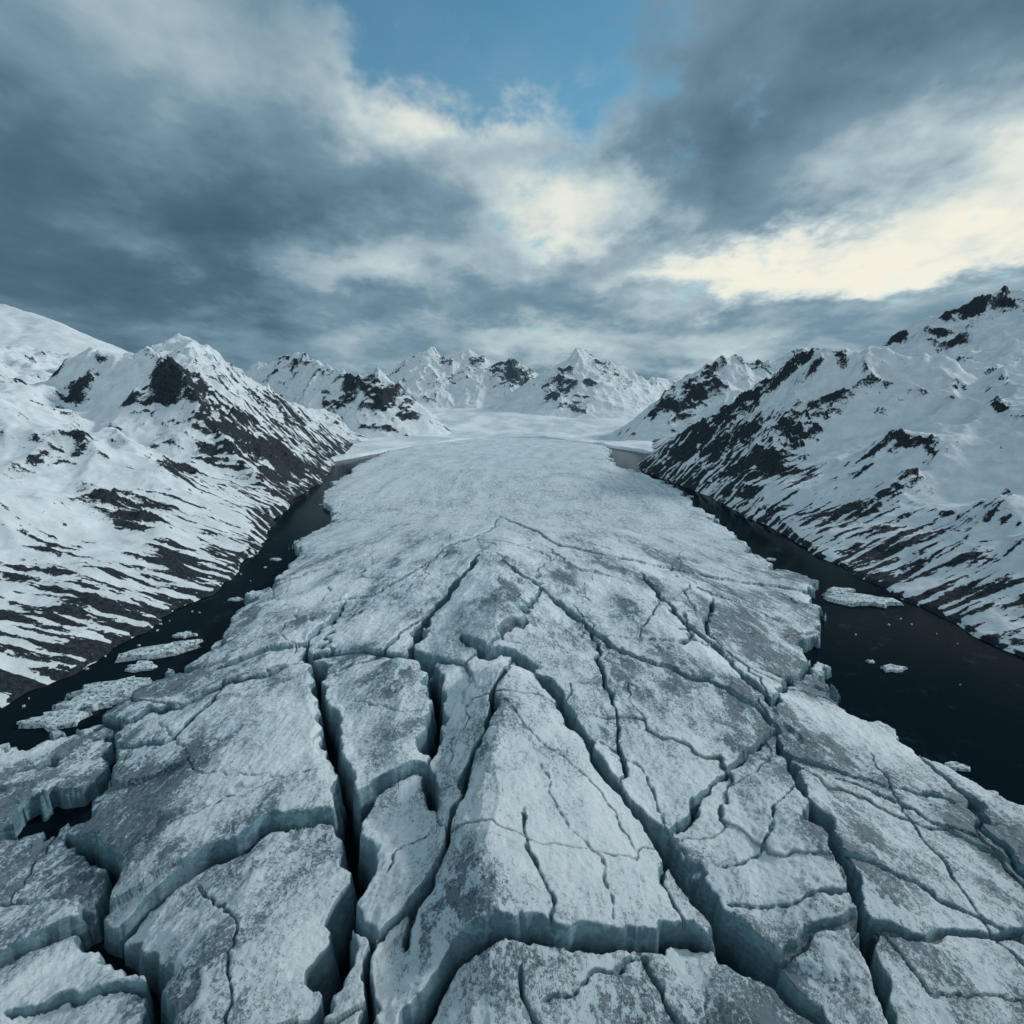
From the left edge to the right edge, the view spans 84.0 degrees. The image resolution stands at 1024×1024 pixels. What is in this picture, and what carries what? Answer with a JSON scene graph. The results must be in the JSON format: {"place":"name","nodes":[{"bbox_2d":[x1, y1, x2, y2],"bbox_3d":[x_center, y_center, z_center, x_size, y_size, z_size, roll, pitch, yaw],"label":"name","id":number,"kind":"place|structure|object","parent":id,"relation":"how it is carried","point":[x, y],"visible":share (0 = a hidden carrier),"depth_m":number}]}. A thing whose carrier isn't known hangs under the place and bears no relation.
{"place":"outdoors","nodes":[
{"label":"outdoors","id":0,"kind":"place"},
{"bbox_2d":[0,304,127,354],"bbox_3d":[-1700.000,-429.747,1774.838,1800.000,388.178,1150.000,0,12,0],"label":"snowy mountain","id":1,"kind":"structure","parent":0,"point":[18,327],"depth_m":1550.99},
{"bbox_2d":[0,333,369,708],"bbox_3d":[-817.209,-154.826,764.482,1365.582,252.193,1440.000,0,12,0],"label":"snowy mountain","id":2,"kind":"structure","parent":0,"point":[145,489],"depth_m":417.07},
{"bbox_2d":[244,352,451,437],"bbox_3d":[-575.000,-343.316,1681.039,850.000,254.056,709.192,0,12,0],"label":"snowy mountain","id":3,"kind":"structure","parent":0,"point":[377,403],"depth_m":1518.40},
{"bbox_2d":[387,347,537,408],"bbox_3d":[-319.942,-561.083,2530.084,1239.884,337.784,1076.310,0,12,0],"label":"snowy mountain","id":4,"kind":"structure","parent":0,"point":[430,377],"depth_m":2343.81},
{"bbox_2d":[331,407,653,461],"bbox_3d":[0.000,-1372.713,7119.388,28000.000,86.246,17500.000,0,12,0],"label":"snowfield ground","id":5,"kind":"structure","parent":0,"point":[468,423],"depth_m":1560.31},
{"bbox_2d":[0,438,1023,1023],"bbox_3d":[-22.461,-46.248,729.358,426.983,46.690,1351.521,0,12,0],"label":"glacier","id":6,"kind":"object","parent":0,"point":[654,774],"visible":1,"depth_m":131.23},
{"bbox_2d":[0,440,1023,1023],"bbox_3d":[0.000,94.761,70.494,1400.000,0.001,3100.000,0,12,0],"label":"fjord water","id":7,"kind":"structure","parent":0,"point":[926,706],"depth_m":230.79},
{"bbox_2d":[16,496,969,771],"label":"ice floes","id":8,"kind":"object","parent":7,"relation":"on","point":[90,698],"visible":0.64,"depth_m":212.32},
{"bbox_2d":[0,0,1023,379],"label":"sky","id":9,"kind":"structure","parent":0,"point":[663,189]},
{"bbox_2d":[487,348,683,418],"bbox_3d":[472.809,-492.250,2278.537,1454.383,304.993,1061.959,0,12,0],"label":"snowy mountain","id":10,"kind":"structure","parent":0,"point":[580,383],"depth_m":1998.88},
{"bbox_2d":[613,347,807,440],"bbox_3d":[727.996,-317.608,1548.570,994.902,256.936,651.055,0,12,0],"label":"snowy mountain","id":11,"kind":"structure","parent":0,"point":[720,379],"depth_m":1415.28},
{"bbox_2d":[637,285,1023,657],"bbox_3d":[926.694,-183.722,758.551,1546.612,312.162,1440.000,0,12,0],"label":"snowy mountain","id":12,"kind":"structure","parent":0,"point":[894,464],"depth_m":506.66}
]}

